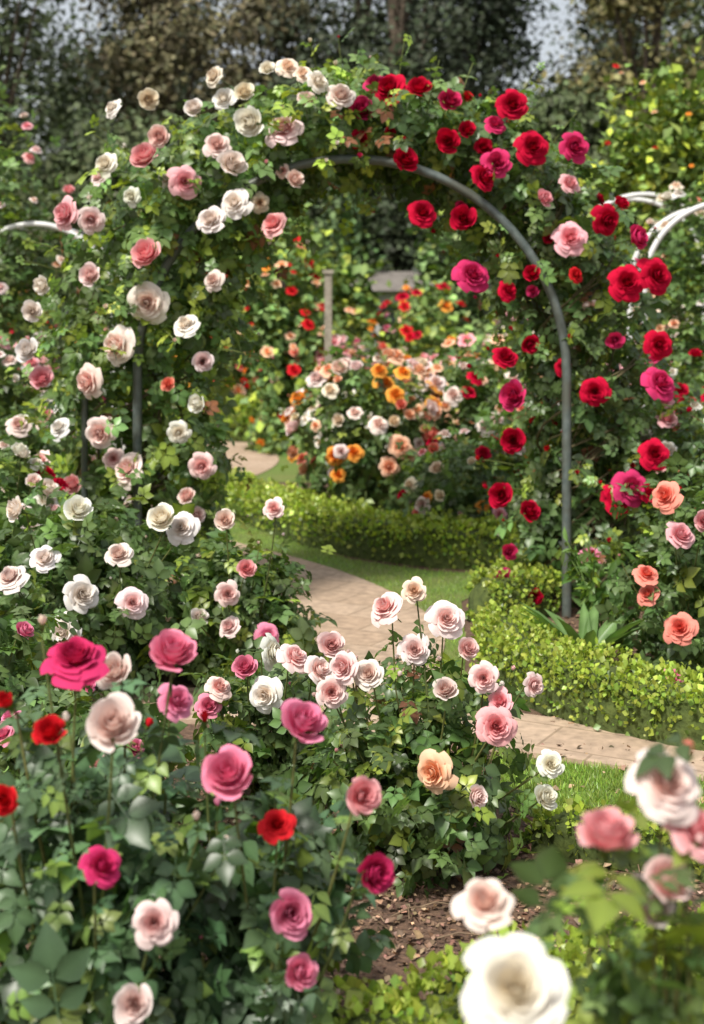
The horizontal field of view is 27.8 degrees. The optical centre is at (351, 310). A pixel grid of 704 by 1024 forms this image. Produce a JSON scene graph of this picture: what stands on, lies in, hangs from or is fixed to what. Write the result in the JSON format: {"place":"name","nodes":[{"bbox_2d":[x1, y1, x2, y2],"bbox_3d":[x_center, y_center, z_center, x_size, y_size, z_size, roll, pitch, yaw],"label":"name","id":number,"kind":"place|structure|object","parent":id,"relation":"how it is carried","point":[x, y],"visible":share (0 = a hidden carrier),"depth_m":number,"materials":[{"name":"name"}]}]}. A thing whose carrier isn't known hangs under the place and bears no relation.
{"place":"outdoors","nodes":[
{"label":"outdoors","id":0,"kind":"place"},
{"bbox_2d":[108,442,444,695],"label":"garden path","id":1,"kind":"structure","parent":0,"point":[344,600],"depth_m":7.65,"materials":[{"name":"beige stone"}]},
{"bbox_2d":[47,332,512,481],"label":"lawn","id":2,"kind":"structure","parent":0,"point":[289,473],"depth_m":13.99,"materials":[{"name":"green plant"}]},
{"bbox_2d":[0,139,63,333],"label":"broadleaf tree","id":3,"kind":"object","parent":2,"relation":"on","point":[40,239],"visible":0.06,"depth_m":21.97,"materials":[{"name":"green plant"}]},
{"bbox_2d":[7,272,60,381],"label":"rose bush","id":4,"kind":"object","parent":2,"relation":"on","point":[28,297],"visible":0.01,"depth_m":20.96,"materials":[{"name":"green plant"}]},
{"bbox_2d":[5,309,77,386],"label":"rose bush","id":5,"kind":"object","parent":2,"relation":"on","point":[37,330],"visible":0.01,"depth_m":18.45,"materials":[{"name":"green plant"}]},
{"bbox_2d":[0,0,132,333],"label":"broadleaf tree","id":6,"kind":"object","parent":2,"relation":"on","point":[43,20],"visible":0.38,"depth_m":26.55,"materials":[{"name":"green plant"}]},
{"bbox_2d":[0,0,145,311],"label":"broadleaf tree","id":7,"kind":"object","parent":2,"relation":"on","point":[38,78],"visible":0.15,"depth_m":33.43,"materials":[{"name":"green plant"}]},
{"bbox_2d":[18,322,185,471],"bbox_3d":[-2.482,0.903,13.483,1.709,1.578,1.814,0,0,16],"label":"rose bush","id":8,"kind":"object","parent":2,"relation":"on","point":[48,388],"visible":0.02,"depth_m":13.22,"materials":[{"name":"green plant"}]},
{"bbox_2d":[12,93,236,331],"bbox_3d":[-3.547,-0.969,23.498,4.404,5.156,3.908,0,0,0],"label":"broadleaf tree","id":9,"kind":"object","parent":2,"relation":"on","point":[78,167],"visible":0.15,"depth_m":22.87,"materials":[{"name":"green plant"}]},
{"bbox_2d":[97,306,184,372],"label":"rose bush","id":10,"kind":"object","parent":2,"relation":"on","point":[116,323],"visible":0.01,"depth_m":18.52,"materials":[{"name":"green plant"}]},
{"bbox_2d":[48,0,254,266],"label":"conifer tree","id":11,"kind":"object","parent":2,"relation":"on","point":[183,90],"visible":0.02,"depth_m":38.33,"materials":[{"name":"green plant"}]},
{"bbox_2d":[38,0,290,309],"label":"broadleaf tree","id":12,"kind":"object","parent":2,"relation":"on","point":[158,52],"visible":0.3,"depth_m":29.11,"materials":[{"name":"green plant"}]},
{"bbox_2d":[79,393,299,441],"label":"box hedge","id":13,"kind":"object","parent":2,"relation":"on","point":[238,420],"visible":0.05,"depth_m":17.15,"materials":[{"name":"green plant"}]},
{"bbox_2d":[175,314,262,399],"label":"rose bush","id":14,"kind":"object","parent":2,"relation":"on","point":[235,373],"visible":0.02,"depth_m":18.20,"materials":[{"name":"green plant"}]},
{"bbox_2d":[173,0,341,257],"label":"broadleaf tree","id":15,"kind":"object","parent":2,"relation":"on","point":[281,6],"visible":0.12,"depth_m":32.42,"materials":[{"name":"green plant"}]},
{"bbox_2d":[211,203,348,402],"bbox_3d":[-1.069,0.110,19.642,2.148,3.257,1.962,0,0,0],"label":"green shrub","id":16,"kind":"object","parent":2,"relation":"on","point":[318,266],"visible":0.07,"depth_m":19.68,"materials":[{"name":"green plant"}]},
{"bbox_2d":[236,218,325,455],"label":"orange climbing rose","id":17,"kind":"object","parent":2,"relation":"on","point":[277,329],"visible":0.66,"depth_m":15.77,"materials":[{"name":"green plant"}]},
{"bbox_2d":[234,315,381,446],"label":"rose bush","id":18,"kind":"object","parent":2,"relation":"on","point":[339,337],"visible":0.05,"depth_m":16.14,"materials":[{"name":"green plant"}]},
{"bbox_2d":[233,38,407,279],"bbox_3d":[-0.892,-1.425,28.211,4.930,7.984,3.926,0,0,17],"label":"conifer tree","id":19,"kind":"object","parent":2,"relation":"on","point":[312,211],"visible":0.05,"depth_m":27.43,"materials":[{"name":"green plant"}]},
{"bbox_2d":[323,270,333,411],"bbox_3d":[-0.260,0.580,15.540,0.120,2.040,0.120,0,0,0],"label":"wooden post","id":20,"kind":"object","parent":2,"relation":"on","point":[327,309],"visible":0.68,"depth_m":15.50,"materials":[{"name":"grey wood"}]},
{"bbox_2d":[271,294,391,401],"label":"rose bush","id":21,"kind":"object","parent":2,"relation":"on","point":[353,325],"visible":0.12,"depth_m":18.75,"materials":[{"name":"green plant"}]},
{"bbox_2d":[295,185,395,313],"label":"green shrub","id":22,"kind":"object","parent":2,"relation":"on","point":[356,235],"visible":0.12,"depth_m":25.28,"materials":[{"name":"green plant"}]},
{"bbox_2d":[315,220,384,357],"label":"green shrub","id":23,"kind":"object","parent":2,"relation":"on","point":[355,294],"visible":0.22,"depth_m":20.55,"materials":[{"name":"green plant"}]},
{"bbox_2d":[3,3,703,313],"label":"distant tree line","id":24,"kind":"object","parent":2,"relation":"on","point":[201,65],"visible":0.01,"depth_m":44.87,"materials":[{"name":"green plant"}]},
{"bbox_2d":[271,0,449,253],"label":"conifer tree","id":25,"kind":"object","parent":2,"relation":"on","point":[359,5],"visible":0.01,"depth_m":39.77,"materials":[{"name":"green plant"}]},
{"bbox_2d":[281,353,452,478],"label":"rose bush","id":26,"kind":"object","parent":2,"relation":"on","point":[304,418],"visible":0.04,"depth_m":13.51,"materials":[{"name":"green plant"}]},
{"bbox_2d":[249,0,530,304],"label":"conifer tree","id":27,"kind":"object","parent":2,"relation":"on","point":[398,23],"visible":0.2,"depth_m":28.46,"materials":[{"name":"green plant"}]},
{"bbox_2d":[367,296,421,376],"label":"rose bush","id":28,"kind":"object","parent":2,"relation":"on","point":[387,325],"visible":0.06,"depth_m":20.92,"materials":[{"name":"green plant"}]},
{"bbox_2d":[342,271,453,355],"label":"garden shed","id":29,"kind":"structure","parent":2,"relation":"on","point":[395,278],"depth_m":24.65,"materials":[{"name":"stone"}]},
{"bbox_2d":[381,304,399,335],"bbox_3d":[0.675,0.200,24.579,0.350,0.600,0.037,0,0,0],"label":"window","id":30,"kind":"structure","parent":29,"relation":"in","point":[384,309],"depth_m":24.56,"materials":[{"name":"glass"}]},
{"bbox_2d":[358,270,482,376],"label":"rose bush","id":31,"kind":"object","parent":2,"relation":"on","point":[409,334],"visible":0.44,"depth_m":18.55,"materials":[{"name":"green plant"}]},
{"bbox_2d":[347,66,506,332],"bbox_3d":[1.689,-1.086,26.684,4.627,7.001,4.092,0,0,0],"label":"conifer tree","id":32,"kind":"object","parent":2,"relation":"on","point":[401,238],"visible":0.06,"depth_m":26.54,"materials":[{"name":"green plant"}]},
{"bbox_2d":[389,347,498,407],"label":"rose bush","id":33,"kind":"object","parent":2,"relation":"on","point":[421,354],"visible":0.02,"depth_m":16.13,"materials":[{"name":"green plant"}]},
{"bbox_2d":[389,202,499,376],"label":"green shrub","id":34,"kind":"object","parent":2,"relation":"on","point":[436,264],"visible":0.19,"depth_m":19.72,"materials":[{"name":"green plant"}]},
{"bbox_2d":[361,0,568,286],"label":"conifer tree","id":35,"kind":"object","parent":2,"relation":"on","point":[498,10],"visible":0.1,"depth_m":30.57,"materials":[{"name":"green plant"}]},
{"bbox_2d":[418,311,542,463],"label":"rose bush","id":36,"kind":"object","parent":2,"relation":"on","point":[462,343],"visible":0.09,"depth_m":13.14,"materials":[{"name":"green plant"}]},
{"bbox_2d":[477,323,538,389],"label":"rose bush","id":37,"kind":"object","parent":2,"relation":"on","point":[488,339],"depth_m":18.75,"materials":[{"name":"green plant"}]},
{"bbox_2d":[486,307,543,333],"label":"rose bush","id":38,"kind":"object","parent":2,"relation":"on","point":[495,321],"depth_m":20.75,"materials":[{"name":"green plant"}]},
{"bbox_2d":[476,73,661,333],"bbox_3d":[3.937,-1.282,24.986,4.168,5.780,3.808,0,0,0],"label":"broadleaf tree","id":39,"kind":"object","parent":2,"relation":"on","point":[553,107],"visible":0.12,"depth_m":24.50,"materials":[{"name":"green plant"}]},
{"bbox_2d":[537,317,674,481],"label":"rose bush","id":40,"kind":"object","parent":2,"relation":"on","point":[658,322],"visible":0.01,"depth_m":13.30,"materials":[{"name":"green plant"}]},
{"bbox_2d":[524,0,703,339],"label":"broadleaf tree","id":41,"kind":"object","parent":2,"relation":"on","point":[606,10],"visible":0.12,"depth_m":26.85,"materials":[{"name":"green plant"}]},
{"bbox_2d":[549,0,703,114],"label":"conifer tree","id":42,"kind":"object","parent":2,"relation":"on","point":[582,30],"visible":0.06,"depth_m":37.49,"materials":[{"name":"green plant"}]},
{"bbox_2d":[566,35,703,382],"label":"orange climbing rose","id":43,"kind":"object","parent":2,"relation":"on","point":[671,143],"visible":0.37,"depth_m":14.25,"materials":[{"name":"green plant"}]},
{"bbox_2d":[604,88,703,339],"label":"broadleaf tree","id":44,"kind":"object","parent":2,"relation":"on","point":[702,90],"depth_m":22.94,"materials":[{"name":"green plant"}]},
{"bbox_2d":[616,0,703,221],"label":"broadleaf tree","id":45,"kind":"object","parent":2,"relation":"on","point":[698,18],"visible":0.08,"depth_m":29.82,"materials":[{"name":"green plant"}]},
{"bbox_2d":[671,305,694,337],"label":"rose bush","id":46,"kind":"object","parent":2,"relation":"on","point":[684,323],"visible":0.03,"depth_m":20.61,"materials":[{"name":"green plant"}]},
{"bbox_2d":[0,0,703,313],"label":"sky","id":47,"kind":"structure","parent":0,"point":[561,4],"materials":[{"name":"white"}]},
{"bbox_2d":[0,482,703,1017],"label":"ground","id":48,"kind":"structure","parent":0,"point":[392,962],"depth_m":3.84,"materials":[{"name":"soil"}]},
{"bbox_2d":[0,418,68,552],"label":"white rose bush","id":49,"kind":"object","parent":48,"relation":"on","point":[19,453],"visible":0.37,"depth_m":6.83,"materials":[{"name":"green plant"}]},
{"bbox_2d":[0,314,88,475],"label":"white rose bush","id":50,"kind":"object","parent":48,"relation":"on","point":[9,398],"visible":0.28,"depth_m":9.83,"materials":[{"name":"green plant"}]},
{"bbox_2d":[0,362,96,524],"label":"white rose bush","id":51,"kind":"object","parent":48,"relation":"on","point":[11,423],"visible":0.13,"depth_m":8.16,"materials":[{"name":"green plant"}]},
{"bbox_2d":[0,46,102,450],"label":"pink climbing rose","id":52,"kind":"object","parent":48,"relation":"on","point":[23,278],"visible":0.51,"depth_m":11.49,"materials":[{"name":"green plant"}]},
{"bbox_2d":[0,602,108,779],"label":"rose bush","id":53,"kind":"object","parent":48,"relation":"on","point":[20,674],"visible":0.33,"depth_m":4.64,"materials":[{"name":"green plant"}]},
{"bbox_2d":[1,221,126,508],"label":"white garden arch","id":54,"kind":"structure","parent":48,"relation":"on","point":[37,224],"depth_m":11.18,"materials":[{"name":"paint"}]},
{"bbox_2d":[0,685,214,845],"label":"pink rose bush","id":55,"kind":"object","parent":48,"relation":"on","point":[186,752],"visible":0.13,"depth_m":4.07,"materials":[{"name":"green plant"}]},
{"bbox_2d":[0,467,221,706],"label":"white rose bush","id":56,"kind":"object","parent":48,"relation":"on","point":[84,570],"visible":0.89,"depth_m":5.75,"materials":[{"name":"green plant"}]},
{"bbox_2d":[0,615,328,1023],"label":"pink rose bush","id":57,"kind":"object","parent":48,"relation":"on","point":[87,956],"visible":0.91,"depth_m":2.66,"materials":[{"name":"green plant"}]},
{"bbox_2d":[136,497,337,687],"bbox_3d":[-0.475,1.208,6.181,0.940,0.874,0.933,0,0,0],"label":"white rose bush","id":58,"kind":"object","parent":48,"relation":"on","point":[250,609],"visible":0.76,"depth_m":6.00,"materials":[{"name":"green plant"}]},
{"bbox_2d":[116,699,395,1023],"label":"pink rose bush","id":59,"kind":"object","parent":48,"relation":"on","point":[307,917],"visible":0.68,"depth_m":2.73,"materials":[{"name":"green plant"}]},
{"bbox_2d":[178,633,347,809],"bbox_3d":[-0.280,1.311,4.574,0.609,0.633,0.557,0,0,15],"label":"blush rose bush","id":60,"kind":"object","parent":48,"relation":"on","point":[261,692],"visible":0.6,"depth_m":4.40,"materials":[{"name":"green plant"}]},
{"bbox_2d":[12,28,703,617],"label":"rose arch","id":61,"kind":"structure","parent":48,"relation":"on","point":[362,128],"depth_m":7.46,"materials":[{"name":"plant"}]},
{"bbox_2d":[278,332,463,513],"bbox_3d":[0.144,0.976,11.078,1.434,1.617,1.490,0,0,0],"label":"peach rose bush","id":62,"kind":"object","parent":48,"relation":"on","point":[356,470],"visible":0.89,"depth_m":10.73,"materials":[{"name":"green plant"}]},
{"bbox_2d":[268,576,564,900],"bbox_3d":[0.161,1.211,4.134,0.817,0.891,0.943,0,0,0],"label":"blush rose bush","id":63,"kind":"object","parent":48,"relation":"on","point":[439,799],"visible":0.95,"depth_m":3.95,"materials":[{"name":"green plant"}]},
{"bbox_2d":[166,458,677,570],"bbox_3d":[-0.597,1.425,11.096,1.672,0.383,7.130,0,0,-41],"label":"box hedge","id":64,"kind":"object","parent":48,"relation":"on","point":[315,521],"visible":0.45,"depth_m":9.14,"materials":[{"name":"green plant"}]},
{"bbox_2d":[370,327,541,505],"bbox_3d":[0.794,0.894,11.365,1.323,1.530,1.361,0,0,-29],"label":"peach rose bush","id":65,"kind":"object","parent":48,"relation":"on","point":[455,391],"visible":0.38,"depth_m":11.16,"materials":[{"name":"green plant"}]},
{"bbox_2d":[384,415,529,528],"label":"mixed rose bush","id":66,"kind":"object","parent":48,"relation":"on","point":[459,494],"visible":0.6,"depth_m":9.35,"materials":[{"name":"green plant"}]},
{"bbox_2d":[317,899,703,1023],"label":"box hedge","id":67,"kind":"object","parent":48,"relation":"on","point":[441,1004],"visible":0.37,"depth_m":2.88,"materials":[{"name":"green plant"}]},
{"bbox_2d":[463,555,561,621],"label":"box hedge","id":68,"kind":"object","parent":48,"relation":"on","point":[510,589],"visible":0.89,"depth_m":7.35,"materials":[{"name":"green plant"}]},
{"bbox_2d":[459,378,604,521],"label":"mixed rose bush","id":69,"kind":"object","parent":48,"relation":"on","point":[483,413],"visible":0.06,"depth_m":9.81,"materials":[{"name":"green plant"}]},
{"bbox_2d":[451,733,703,1023],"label":"peach rose bush","id":70,"kind":"object","parent":48,"relation":"on","point":[518,978],"visible":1,"depth_m":1.89,"materials":[{"name":"green plant"}]},
{"bbox_2d":[517,601,647,658],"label":"agapanthus plant","id":71,"kind":"object","parent":48,"relation":"on","point":[588,628],"visible":0.47,"depth_m":6.25,"materials":[{"name":"green plant"}]},
{"bbox_2d":[469,599,703,750],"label":"box hedge","id":72,"kind":"object","parent":48,"relation":"on","point":[597,690],"visible":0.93,"depth_m":5.45,"materials":[{"name":"green plant"}]},
{"bbox_2d":[556,526,641,645],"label":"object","id":73,"kind":"object","parent":48,"relation":"on","point":[587,570],"visible":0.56,"depth_m":6.78,"materials":[{"name":"green plant"}]},
{"bbox_2d":[516,794,703,882],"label":"box hedge","id":74,"kind":"object","parent":48,"relation":"on","point":[559,831],"visible":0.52,"depth_m":4.13,"materials":[{"name":"green plant"}]},
{"bbox_2d":[558,192,703,403],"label":"white garden arch","id":75,"kind":"structure","parent":48,"relation":"on","point":[634,197],"depth_m":12.76,"materials":[{"name":"paint"}]},
{"bbox_2d":[591,451,703,682],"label":"coral rose bush","id":76,"kind":"object","parent":48,"relation":"on","point":[676,634],"visible":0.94,"depth_m":6.05,"materials":[{"name":"green plant"}]},
{"bbox_2d":[609,343,703,517],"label":"red rose bush","id":77,"kind":"object","parent":48,"relation":"on","point":[685,389],"visible":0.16,"depth_m":8.82,"materials":[{"name":"green plant"}]},
{"bbox_2d":[611,388,703,586],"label":"white rose bush","id":78,"kind":"object","parent":48,"relation":"on","point":[694,457],"visible":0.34,"depth_m":7.72,"materials":[{"name":"green plant"}]},
{"bbox_2d":[627,203,703,406],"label":"white garden arch","id":79,"kind":"structure","parent":48,"relation":"on","point":[674,218],"depth_m":10.49,"materials":[{"name":"paint"}]},
{"bbox_2d":[633,127,703,472],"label":"white climbing rose","id":80,"kind":"object","parent":48,"relation":"on","point":[682,271],"visible":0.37,"depth_m":11.07,"materials":[{"name":"green plant"}]},
{"bbox_2d":[17,685,703,780],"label":"garden path","id":81,"kind":"structure","parent":0,"point":[537,730],"depth_m":5.22,"materials":[{"name":"beige stone"}]},
{"bbox_2d":[205,510,703,822],"bbox_3d":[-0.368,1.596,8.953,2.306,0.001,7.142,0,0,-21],"label":"lawn","id":82,"kind":"structure","parent":0,"point":[398,586],"depth_m":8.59,"materials":[{"name":"green plant"}]},
{"bbox_2d":[494,756,703,819],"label":"lawn","id":83,"kind":"structure","parent":0,"point":[570,781],"depth_m":4.76,"materials":[{"name":"green plant"}]}
]}

